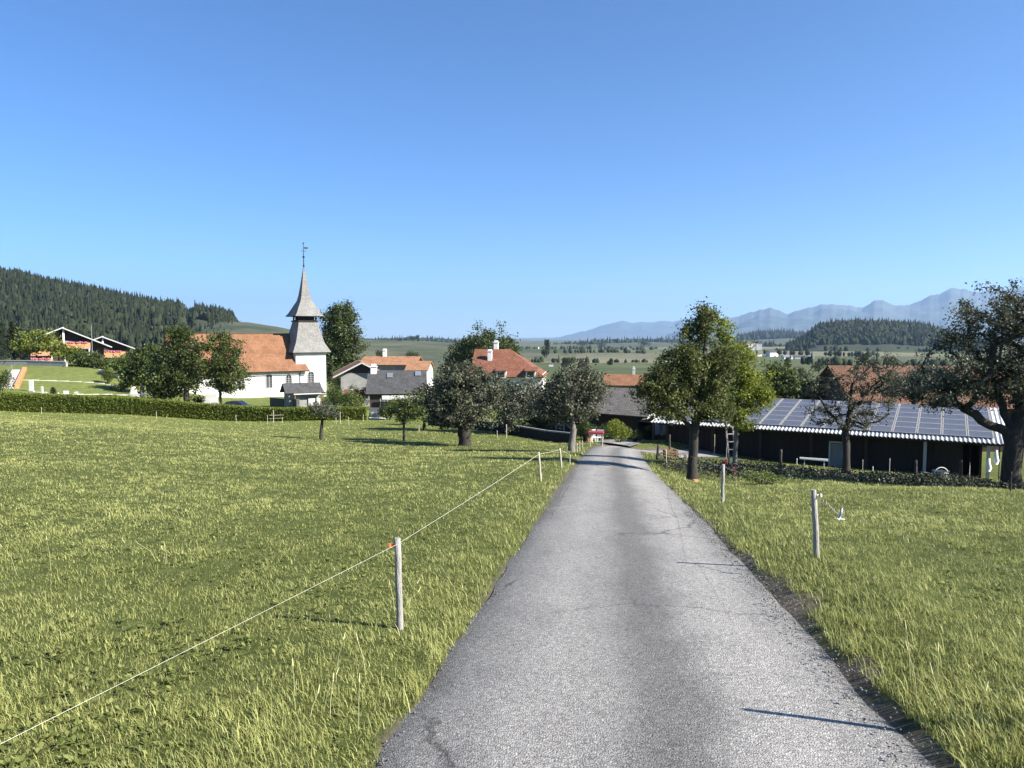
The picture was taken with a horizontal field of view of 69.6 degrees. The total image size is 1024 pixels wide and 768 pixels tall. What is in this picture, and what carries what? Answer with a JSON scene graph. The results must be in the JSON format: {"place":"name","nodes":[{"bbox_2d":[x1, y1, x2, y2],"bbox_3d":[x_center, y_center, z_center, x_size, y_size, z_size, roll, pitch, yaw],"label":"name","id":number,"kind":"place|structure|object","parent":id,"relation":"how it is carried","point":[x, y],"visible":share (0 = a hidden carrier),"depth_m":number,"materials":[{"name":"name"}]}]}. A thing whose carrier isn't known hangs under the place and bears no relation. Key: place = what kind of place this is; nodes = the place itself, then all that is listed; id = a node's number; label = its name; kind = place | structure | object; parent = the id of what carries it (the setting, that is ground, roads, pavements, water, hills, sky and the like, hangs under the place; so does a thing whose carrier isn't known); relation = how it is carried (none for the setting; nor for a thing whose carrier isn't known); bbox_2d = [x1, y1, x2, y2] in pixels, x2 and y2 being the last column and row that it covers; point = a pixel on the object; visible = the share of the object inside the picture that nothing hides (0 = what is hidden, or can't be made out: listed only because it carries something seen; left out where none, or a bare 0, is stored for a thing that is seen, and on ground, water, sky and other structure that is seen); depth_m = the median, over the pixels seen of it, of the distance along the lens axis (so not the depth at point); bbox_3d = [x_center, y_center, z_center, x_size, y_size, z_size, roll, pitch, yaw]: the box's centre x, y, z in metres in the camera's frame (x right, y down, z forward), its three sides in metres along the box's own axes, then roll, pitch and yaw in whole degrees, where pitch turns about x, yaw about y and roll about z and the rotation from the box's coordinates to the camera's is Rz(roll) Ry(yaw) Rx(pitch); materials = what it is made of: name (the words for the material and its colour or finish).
{"place":"outdoors","nodes":[
{"label":"outdoors","id":0,"kind":"place"},
{"bbox_2d":[0,319,207,362],"bbox_3d":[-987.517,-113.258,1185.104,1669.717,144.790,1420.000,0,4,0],"label":"wooded hill","id":1,"kind":"structure","parent":0,"point":[197,321],"depth_m":746.30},
{"bbox_2d":[0,266,239,349],"bbox_3d":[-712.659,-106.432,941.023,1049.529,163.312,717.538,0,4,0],"label":"forest","id":2,"kind":"object","parent":1,"relation":"on","point":[29,301],"visible":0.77,"depth_m":736.72,"materials":[{"name":"plant"}]},
{"bbox_2d":[191,322,472,366],"bbox_3d":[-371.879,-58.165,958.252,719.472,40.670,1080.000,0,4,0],"label":"pasture hill","id":3,"kind":"structure","parent":0,"point":[428,351],"depth_m":654.21,"materials":[{"name":"plant"}]},
{"bbox_2d":[0,339,1023,767],"bbox_3d":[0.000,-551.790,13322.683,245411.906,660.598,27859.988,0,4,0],"label":"ground","id":4,"kind":"structure","parent":0,"point":[90,379],"depth_m":8.27,"materials":[{"name":"plant"}]},
{"bbox_2d":[0,368,15,391],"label":"bush","id":5,"kind":"object","parent":4,"relation":"on","point":[5,383],"visible":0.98,"depth_m":88.19,"materials":[{"name":"green plant"}]},
{"bbox_2d":[0,317,17,364],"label":"spruce tree","id":6,"kind":"object","parent":4,"relation":"on","point":[2,343],"visible":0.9,"depth_m":121.97,"materials":[{"name":"green plant"}]},
{"bbox_2d":[1,321,24,359],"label":"spruce tree","id":7,"kind":"object","parent":4,"relation":"on","point":[12,330],"visible":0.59,"depth_m":126.51,"materials":[{"name":"green plant"}]},
{"bbox_2d":[2,364,26,388],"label":"stairway","id":8,"kind":"object","parent":4,"relation":"on","point":[18,374],"visible":0.66,"depth_m":102.44,"materials":[{"name":"orange stone"}]},
{"bbox_2d":[0,360,67,366],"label":"stone wall","id":9,"kind":"structure","parent":4,"relation":"on","point":[37,363],"depth_m":119.46,"materials":[{"name":"grey stone"}]},
{"bbox_2d":[7,326,69,359],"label":"maple tree","id":10,"kind":"object","parent":4,"relation":"on","point":[30,345],"visible":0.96,"depth_m":123.07,"materials":[{"name":"green plant"}]},
{"bbox_2d":[20,327,111,362],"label":"chalet","id":11,"kind":"object","parent":4,"relation":"on","point":[69,337],"visible":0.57,"depth_m":135.02,"materials":[{"name":"wood"}]},
{"bbox_2d":[60,344,84,363],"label":"maple tree","id":12,"kind":"object","parent":4,"relation":"on","point":[67,355],"visible":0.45,"depth_m":121.13,"materials":[{"name":"green plant"}]},
{"bbox_2d":[66,349,118,369],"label":"maple tree","id":13,"kind":"object","parent":4,"relation":"on","point":[89,359],"visible":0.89,"depth_m":118.83,"materials":[{"name":"green plant"}]},
{"bbox_2d":[100,369,116,383],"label":"bush","id":14,"kind":"object","parent":4,"relation":"on","point":[107,376],"visible":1,"depth_m":104.07,"materials":[{"name":"green plant"}]},
{"bbox_2d":[94,336,134,364],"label":"chalet","id":15,"kind":"object","parent":4,"relation":"on","point":[117,348],"visible":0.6,"depth_m":150.24,"materials":[{"name":"wood"}]},
{"bbox_2d":[106,353,130,378],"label":"maple tree","id":16,"kind":"object","parent":4,"relation":"on","point":[120,360],"visible":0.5,"depth_m":111.43,"materials":[{"name":"green plant"}]},
{"bbox_2d":[109,381,130,391],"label":"bush","id":17,"kind":"object","parent":4,"relation":"on","point":[119,387],"visible":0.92,"depth_m":97.94,"materials":[{"name":"green plant"}]},
{"bbox_2d":[116,341,163,394],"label":"lime tree","id":18,"kind":"object","parent":4,"relation":"on","point":[131,375],"visible":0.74,"depth_m":97.29,"materials":[{"name":"green plant"}]},
{"bbox_2d":[134,323,217,402],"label":"lime tree","id":19,"kind":"object","parent":4,"relation":"on","point":[178,368],"visible":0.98,"depth_m":87.09,"materials":[{"name":"green plant"}]},
{"bbox_2d":[0,391,368,420],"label":"hedge","id":20,"kind":"object","parent":4,"relation":"on","point":[61,403],"visible":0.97,"depth_m":74.75,"materials":[{"name":"green plant"}]},
{"bbox_2d":[205,394,218,403],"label":"gravestone","id":21,"kind":"object","parent":4,"relation":"on","point":[213,398],"visible":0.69,"depth_m":104.16,"materials":[{"name":"stone"}]},
{"bbox_2d":[200,327,254,403],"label":"lime tree","id":22,"kind":"object","parent":4,"relation":"on","point":[226,380],"visible":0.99,"depth_m":89.38,"materials":[{"name":"green plant"}]},
{"bbox_2d":[224,401,250,408],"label":"parked car","id":23,"kind":"object","parent":4,"relation":"on","point":[240,403],"visible":0.13,"depth_m":83.68,"materials":[{"name":"blue paint"}]},
{"bbox_2d":[163,242,330,397],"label":"church","id":24,"kind":"structure","parent":4,"relation":"on","point":[295,354],"depth_m":129.89,"materials":[{"name":"paint"}]},
{"bbox_2d":[265,374,272,387],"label":"window","id":25,"kind":"structure","parent":24,"relation":"in","point":[268,378],"depth_m":127.00,"materials":[{"name":"white glass"}]},
{"bbox_2d":[307,371,314,382],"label":"window","id":26,"kind":"structure","parent":24,"relation":"in","point":[310,375],"depth_m":131.56,"materials":[{"name":"white glass"}]},
{"bbox_2d":[270,397,299,406],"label":"stone wall","id":27,"kind":"structure","parent":4,"relation":"on","point":[276,402],"depth_m":99.28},
{"bbox_2d":[280,382,322,406],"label":"hut","id":28,"kind":"object","parent":4,"relation":"on","point":[307,393],"visible":0.71,"depth_m":95.35,"materials":[{"name":"stone"}]},
{"bbox_2d":[305,399,342,439],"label":"apple tree","id":29,"kind":"object","parent":4,"relation":"on","point":[319,407],"visible":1,"depth_m":50.10,"materials":[{"name":"green plant"}]},
{"bbox_2d":[321,383,343,405],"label":"bush","id":30,"kind":"object","parent":4,"relation":"on","point":[333,393],"visible":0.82,"depth_m":92.04,"materials":[{"name":"green plant"}]},
{"bbox_2d":[328,363,343,389],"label":"bush","id":31,"kind":"object","parent":4,"relation":"on","point":[336,380],"visible":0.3,"depth_m":121.69,"materials":[{"name":"green plant"}]},
{"bbox_2d":[318,299,371,389],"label":"poplar tree","id":32,"kind":"object","parent":4,"relation":"on","point":[342,342],"visible":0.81,"depth_m":147.99,"materials":[{"name":"green plant"}]},
{"bbox_2d":[338,390,365,406],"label":"bush","id":33,"kind":"object","parent":4,"relation":"on","point":[347,398],"visible":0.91,"depth_m":82.06,"materials":[{"name":"green plant"}]},
{"bbox_2d":[332,360,378,405],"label":"farmhouse","id":34,"kind":"object","parent":4,"relation":"on","point":[354,373],"visible":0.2,"depth_m":107.65,"materials":[{"name":"paint"}]},
{"bbox_2d":[347,384,369,404],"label":"bush","id":35,"kind":"object","parent":4,"relation":"on","point":[361,391],"visible":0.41,"depth_m":94.87,"materials":[{"name":"plant"}]},
{"bbox_2d":[361,407,381,417],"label":"parked car","id":36,"kind":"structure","parent":4,"relation":"on","point":[372,409],"depth_m":75.36,"materials":[{"name":"metal"}]},
{"bbox_2d":[377,400,396,419],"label":"bush","id":37,"kind":"object","parent":4,"relation":"on","point":[383,412],"visible":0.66,"depth_m":72.12,"materials":[{"name":"green plant"}]},
{"bbox_2d":[361,349,423,369],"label":"house","id":38,"kind":"structure","parent":4,"relation":"on","point":[384,362],"depth_m":147.10,"materials":[{"name":"orange tile"}]},
{"bbox_2d":[365,364,426,410],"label":"house","id":39,"kind":"structure","parent":4,"relation":"on","point":[382,386],"depth_m":93.78,"materials":[{"name":"stone"}]},
{"bbox_2d":[388,537,403,629],"bbox_3d":[-0.931,1.722,5.953,0.123,0.973,0.060,0,4,0],"label":"fence post","id":40,"kind":"object","parent":4,"relation":"on","point":[398,589],"visible":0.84,"depth_m":5.92,"materials":[{"name":"grey wood"}]},
{"bbox_2d":[1,450,567,743],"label":"fence wire","id":41,"kind":"object","parent":40,"relation":"attached to","point":[264,611],"visible":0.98,"depth_m":3.35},
{"bbox_2d":[384,388,428,440],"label":"apple tree","id":42,"kind":"object","parent":4,"relation":"on","point":[407,409],"visible":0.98,"depth_m":50.09,"materials":[{"name":"green plant"}]},
{"bbox_2d":[405,361,434,394],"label":"house","id":43,"kind":"structure","parent":4,"relation":"on","point":[428,366],"depth_m":140.46,"materials":[{"name":"orange tile"}]},
{"bbox_2d":[406,375,455,430],"bbox_3d":[-6.689,1.677,60.239,4.293,4.794,4.116,-3,5,-42],"label":"cherry tree","id":44,"kind":"object","parent":4,"relation":"on","point":[422,399],"visible":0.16,"depth_m":59.84,"materials":[{"name":"green plant"}]},
{"bbox_2d":[413,357,511,445],"bbox_3d":[-3.110,1.240,45.972,6.235,5.880,5.461,0,4,0],"label":"apple tree","id":45,"kind":"object","parent":4,"relation":"on","point":[459,414],"visible":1,"depth_m":45.58,"materials":[{"name":"green plant"}]},
{"bbox_2d":[433,319,522,394],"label":"chestnut tree","id":46,"kind":"object","parent":4,"relation":"on","point":[462,351],"visible":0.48,"depth_m":163.37,"materials":[{"name":"green plant"}]},
{"bbox_2d":[0,458,988,732],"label":"seed stalks","id":47,"kind":"object","parent":4,"relation":"on","point":[466,598],"visible":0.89,"depth_m":4.28,"materials":[{"name":"plant"}]},
{"bbox_2d":[428,419,569,442],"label":"board wall","id":48,"kind":"structure","parent":4,"relation":"on","point":[550,435],"depth_m":56.27,"materials":[{"name":"wood"}]},
{"bbox_2d":[470,340,548,405],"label":"house","id":49,"kind":"structure","parent":4,"relation":"on","point":[509,363],"depth_m":124.68,"materials":[{"name":"tile"}]},
{"bbox_2d":[0,455,1023,767],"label":"meadow weeds","id":50,"kind":"object","parent":4,"relation":"on","point":[96,715],"visible":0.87,"depth_m":5.42,"materials":[{"name":"green plant"}]},
{"bbox_2d":[484,375,545,434],"bbox_3d":[0.092,1.711,58.221,6.236,5.090,4.177,1,4,21],"label":"apple tree","id":51,"kind":"object","parent":4,"relation":"on","point":[516,406],"visible":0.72,"depth_m":57.77,"materials":[{"name":"green plant"}]},
{"bbox_2d":[501,376,557,427],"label":"cherry tree","id":52,"kind":"object","parent":4,"relation":"on","point":[533,422],"visible":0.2,"depth_m":65.40,"materials":[{"name":"green plant"}]},
{"bbox_2d":[561,357,572,366],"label":"valley tree","id":53,"kind":"object","parent":4,"relation":"on","point":[565,362],"visible":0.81,"depth_m":478.60,"materials":[{"name":"green plant"}]},
{"bbox_2d":[528,357,616,450],"bbox_3d":[2.990,1.151,37.239,4.573,5.113,3.896,0,4,0],"label":"apple tree","id":54,"kind":"object","parent":4,"relation":"on","point":[587,388],"visible":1,"depth_m":36.70,"materials":[{"name":"green plant"}]},
{"bbox_2d":[576,420,591,442],"bbox_3d":[4.904,3.121,50.282,1.230,2.149,0.849,0,4,0],"label":"bush","id":55,"kind":"object","parent":4,"relation":"on","point":[583,427],"visible":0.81,"depth_m":50.24,"materials":[{"name":"green plant"}]},
{"bbox_2d":[518,345,657,349],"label":"treeline","id":56,"kind":"object","parent":4,"relation":"on","point":[605,347],"visible":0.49,"depth_m":1656.21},
{"bbox_2d":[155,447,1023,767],"bbox_3d":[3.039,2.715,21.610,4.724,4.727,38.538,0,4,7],"label":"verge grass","id":57,"kind":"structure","parent":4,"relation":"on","point":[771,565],"depth_m":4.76,"materials":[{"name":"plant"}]},
{"bbox_2d":[531,355,647,362],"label":"treeline","id":58,"kind":"object","parent":4,"relation":"on","point":[554,360],"visible":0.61,"depth_m":641.05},
{"bbox_2d":[528,385,665,439],"bbox_3d":[8.856,3.057,66.348,12.920,5.544,10.703,3,5,38],"label":"chalet","id":59,"kind":"object","parent":4,"relation":"on","point":[624,411],"visible":0.16,"depth_m":61.56,"materials":[{"name":"grey tile"}]},
{"bbox_2d":[553,344,645,353],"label":"treeline","id":60,"kind":"object","parent":4,"relation":"on","point":[608,350],"visible":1,"depth_m":1082.44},
{"bbox_2d":[591,422,609,439],"bbox_3d":[6.858,3.741,57.284,1.940,1.613,1.694,0,4,0],"label":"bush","id":61,"kind":"object","parent":4,"relation":"on","point":[605,435],"visible":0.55,"depth_m":57.01,"materials":[{"name":"green plant"}]},
{"bbox_2d":[606,418,633,441],"bbox_3d":[7.625,3.410,52.319,1.958,2.005,1.721,0,4,0],"label":"bush","id":62,"kind":"object","parent":4,"relation":"on","point":[615,427],"visible":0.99,"depth_m":52.03,"materials":[{"name":"green plant"}]},
{"bbox_2d":[603,367,643,388],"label":"house","id":63,"kind":"structure","parent":4,"relation":"on","point":[623,380],"depth_m":109.92,"materials":[{"name":"tile"}]},
{"bbox_2d":[549,335,721,344],"bbox_3d":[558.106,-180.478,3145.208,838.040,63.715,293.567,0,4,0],"label":"treeline","id":64,"kind":"object","parent":4,"relation":"on","point":[627,340],"visible":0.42,"depth_m":3047.54,"materials":[{"name":"plant"}]},
{"bbox_2d":[627,428,643,441],"bbox_3d":[9.154,3.875,54.877,1.217,1.231,1.117,0,4,0],"label":"bush","id":65,"kind":"object","parent":4,"relation":"on","point":[637,436],"visible":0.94,"depth_m":54.71,"materials":[{"name":"green plant"}]},
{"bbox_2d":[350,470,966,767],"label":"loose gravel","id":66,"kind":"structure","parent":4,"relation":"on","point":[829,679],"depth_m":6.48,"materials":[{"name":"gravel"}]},
{"bbox_2d":[663,449,677,457],"bbox_3d":[8.457,3.728,39.333,0.680,0.420,0.500,-1,4,-11],"label":"crate","id":67,"kind":"object","parent":4,"relation":"on","point":[670,452],"visible":0.6,"depth_m":39.14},
{"bbox_2d":[624,296,748,479],"bbox_3d":[6.024,0.263,25.740,4.330,6.780,2.406,0,4,0],"label":"pear tree","id":68,"kind":"object","parent":4,"relation":"on","point":[704,400],"visible":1,"depth_m":25.32,"materials":[{"name":"green plant"}]},
{"bbox_2d":[721,464,724,501],"bbox_3d":[4.387,2.196,15.352,0.084,1.056,0.078,0,4,0],"label":"fence post","id":69,"kind":"object","parent":4,"relation":"on","point":[722,481],"visible":0.74,"depth_m":15.32,"materials":[{"name":"grey wood"}]},
{"bbox_2d":[725,421,738,466],"bbox_3d":[9.219,2.447,31.023,0.456,2.367,0.672,-1,4,-15],"label":"ladder","id":70,"kind":"object","parent":4,"relation":"on","point":[728,449],"visible":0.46,"depth_m":30.96,"materials":[{"name":"grey wood"}]},
{"bbox_2d":[712,310,781,465],"bbox_3d":[9.421,0.403,30.137,3.262,6.846,2.193,-1,4,-13],"label":"plum tree","id":71,"kind":"object","parent":4,"relation":"on","point":[747,396],"visible":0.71,"depth_m":29.82,"materials":[{"name":"green plant"}]},
{"bbox_2d":[740,468,788,484],"bbox_3d":[8.271,3.120,24.270,1.510,0.652,1.144,0,4,0],"label":"bush","id":72,"kind":"object","parent":4,"relation":"on","point":[763,476],"visible":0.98,"depth_m":24.14,"materials":[{"name":"green plant"}]},
{"bbox_2d":[766,350,777,356],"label":"house","id":73,"kind":"structure","parent":4,"relation":"on","point":[771,353],"depth_m":946.37,"materials":[{"name":"paint"}]},
{"bbox_2d":[761,360,801,398],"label":"beech tree","id":74,"kind":"object","parent":4,"relation":"on","point":[783,385],"visible":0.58,"depth_m":91.45,"materials":[{"name":"green plant"}]},
{"bbox_2d":[794,366,809,378],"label":"valley tree","id":75,"kind":"object","parent":4,"relation":"on","point":[802,370],"visible":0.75,"depth_m":259.20,"materials":[{"name":"green plant"}]},
{"bbox_2d":[788,374,823,399],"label":"beech tree","id":76,"kind":"object","parent":4,"relation":"on","point":[802,383],"visible":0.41,"depth_m":83.65,"materials":[{"name":"green plant"}]},
{"bbox_2d":[747,348,879,356],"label":"treeline","id":77,"kind":"object","parent":4,"relation":"on","point":[834,353],"visible":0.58,"depth_m":878.20,"materials":[{"name":"plant"}]},
{"bbox_2d":[800,457,827,468],"bbox_3d":[16.545,4.404,40.388,1.453,0.689,0.487,1,4,20],"label":"bench","id":78,"kind":"object","parent":4,"relation":"on","point":[816,459],"visible":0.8,"depth_m":40.32,"materials":[{"name":"white wood"}]},
{"bbox_2d":[811,489,821,557],"bbox_3d":[3.267,1.621,7.922,0.121,0.981,0.067,0,4,0],"label":"fence post","id":79,"kind":"object","parent":4,"relation":"on","point":[814,495],"visible":0.84,"depth_m":7.89,"materials":[{"name":"grey wood"}]},
{"bbox_2d":[817,497,844,520],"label":"spring gate","id":80,"kind":"structure","parent":79,"relation":"attached to","point":[840,516],"depth_m":7.40,"materials":[{"name":"white plastic"}]},
{"bbox_2d":[812,361,826,373],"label":"valley tree","id":81,"kind":"object","parent":4,"relation":"on","point":[819,368],"visible":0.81,"depth_m":379.05,"materials":[{"name":"green plant"}]},
{"bbox_2d":[650,396,1004,479],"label":"barn","id":82,"kind":"structure","parent":4,"relation":"on","point":[906,437],"depth_m":49.47,"materials":[{"name":"black wood"}]},
{"bbox_2d":[828,441,850,466],"bbox_3d":[21.840,4.965,49.122,1.330,2.245,0.115,2,4,30],"label":"door","id":83,"kind":"structure","parent":82,"relation":"in","point":[835,458],"depth_m":49.22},
{"bbox_2d":[641,451,1023,767],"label":"meadow grass","id":84,"kind":"structure","parent":4,"relation":"on","point":[857,524],"depth_m":7.52,"materials":[{"name":"plant"}]},
{"bbox_2d":[656,452,1023,489],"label":"bank brambles","id":85,"kind":"object","parent":4,"relation":"on","point":[901,478],"visible":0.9,"depth_m":28.57,"materials":[{"name":"green plant"}]},
{"bbox_2d":[800,351,907,473],"bbox_3d":[15.854,1.456,34.080,4.912,5.961,2.831,0,4,0],"label":"apple tree","id":86,"kind":"object","parent":4,"relation":"on","point":[851,407],"visible":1,"depth_m":34.06,"materials":[{"name":"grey plant"}]},
{"bbox_2d":[855,352,868,364],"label":"valley tree","id":87,"kind":"object","parent":4,"relation":"on","point":[865,358],"visible":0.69,"depth_m":298.94,"materials":[{"name":"green plant"}]},
{"bbox_2d":[784,352,947,365],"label":"treeline","id":88,"kind":"object","parent":4,"relation":"on","point":[836,360],"visible":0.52,"depth_m":506.53,"materials":[{"name":"plant"}]},
{"bbox_2d":[824,345,947,351],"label":"treeline","id":89,"kind":"object","parent":4,"relation":"on","point":[846,348],"visible":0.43,"depth_m":1278.00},
{"bbox_2d":[816,365,1023,452],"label":"farmhouse","id":90,"kind":"object","parent":4,"relation":"on","point":[840,369],"visible":0.04,"depth_m":76.22,"materials":[{"name":"brown tile"}]},
{"bbox_2d":[874,360,972,403],"bbox_3d":[35.579,2.131,63.002,9.015,8.937,5.214,0,4,0],"label":"walnut tree","id":91,"kind":"object","parent":4,"relation":"on","point":[899,380],"visible":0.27,"depth_m":62.86,"materials":[{"name":"green plant"}]},
{"bbox_2d":[932,467,948,477],"bbox_3d":[19.666,4.090,33.845,0.658,0.587,0.660,0,4,0],"label":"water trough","id":92,"kind":"object","parent":4,"relation":"on","point":[937,471],"visible":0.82,"depth_m":33.70,"materials":[{"name":"metal"}]},
{"bbox_2d":[885,278,1023,489],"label":"apple tree","id":93,"kind":"object","parent":4,"relation":"on","point":[1009,314],"visible":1,"depth_m":26.34,"materials":[{"name":"green plant"}]},
{"bbox_2d":[959,460,962,486],"bbox_3d":[17.003,3.532,27.920,0.131,1.308,0.131,0,4,0],"label":"fence post","id":94,"kind":"object","parent":4,"relation":"on","point":[961,468],"visible":0.66,"depth_m":27.86,"materials":[{"name":"grey wood"}]},
{"bbox_2d":[0,0,1023,338],"label":"sky","id":95,"kind":"structure","parent":0,"point":[547,168],"materials":[{"name":"blue"}]},
{"bbox_2d":[518,319,693,338],"bbox_3d":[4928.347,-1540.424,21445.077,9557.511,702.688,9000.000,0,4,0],"label":"mountains","id":96,"kind":"structure","parent":0,"point":[629,330],"depth_m":18520.88,"materials":[{"name":"blue stone"}]},
{"bbox_2d":[594,438,647,445],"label":"farmyard path","id":97,"kind":"structure","parent":0,"point":[629,442],"depth_m":53.99,"materials":[{"name":"concrete"}]},
{"bbox_2d":[376,445,933,767],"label":"road","id":98,"kind":"structure","parent":0,"point":[627,618],"depth_m":5.00,"materials":[{"name":"asphalt"}]},
{"bbox_2d":[404,338,1023,347],"bbox_3d":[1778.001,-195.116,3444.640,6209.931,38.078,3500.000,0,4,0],"label":"rolling ridge","id":99,"kind":"structure","parent":0,"point":[783,341],"depth_m":2736.63,"materials":[{"name":"plant"}]},
{"bbox_2d":[361,335,462,342],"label":"treeline","id":100,"kind":"object","parent":99,"relation":"on","point":[441,339],"visible":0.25,"depth_m":3061.09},
{"bbox_2d":[728,338,784,346],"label":"treeline","id":101,"kind":"object","parent":99,"relation":"on","point":[769,344],"visible":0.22,"depth_m":2064.12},
{"bbox_2d":[735,326,809,340],"bbox_3d":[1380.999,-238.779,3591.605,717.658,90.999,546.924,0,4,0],"label":"treeline","id":102,"kind":"object","parent":99,"relation":"on","point":[770,334],"visible":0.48,"depth_m":3362.61,"materials":[{"name":"plant"}]},
{"bbox_2d":[667,286,1023,339],"bbox_3d":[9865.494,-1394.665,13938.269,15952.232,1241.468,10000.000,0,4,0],"label":"mountains","id":103,"kind":"structure","parent":0,"point":[932,309],"depth_m":11139.59,"materials":[{"name":"blue stone"}]},
{"bbox_2d":[798,334,963,351],"bbox_3d":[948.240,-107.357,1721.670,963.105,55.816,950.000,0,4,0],"label":"wood mound","id":104,"kind":"object","parent":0,"point":[890,347],"visible":0.08,"depth_m":1307.62,"materials":[{"name":"plant"}]},
{"bbox_2d":[785,317,988,350],"bbox_3d":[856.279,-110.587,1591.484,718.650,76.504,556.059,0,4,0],"label":"wood","id":105,"kind":"object","parent":104,"relation":"on","point":[876,332],"visible":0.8,"depth_m":1385.87,"materials":[{"name":"plant"}]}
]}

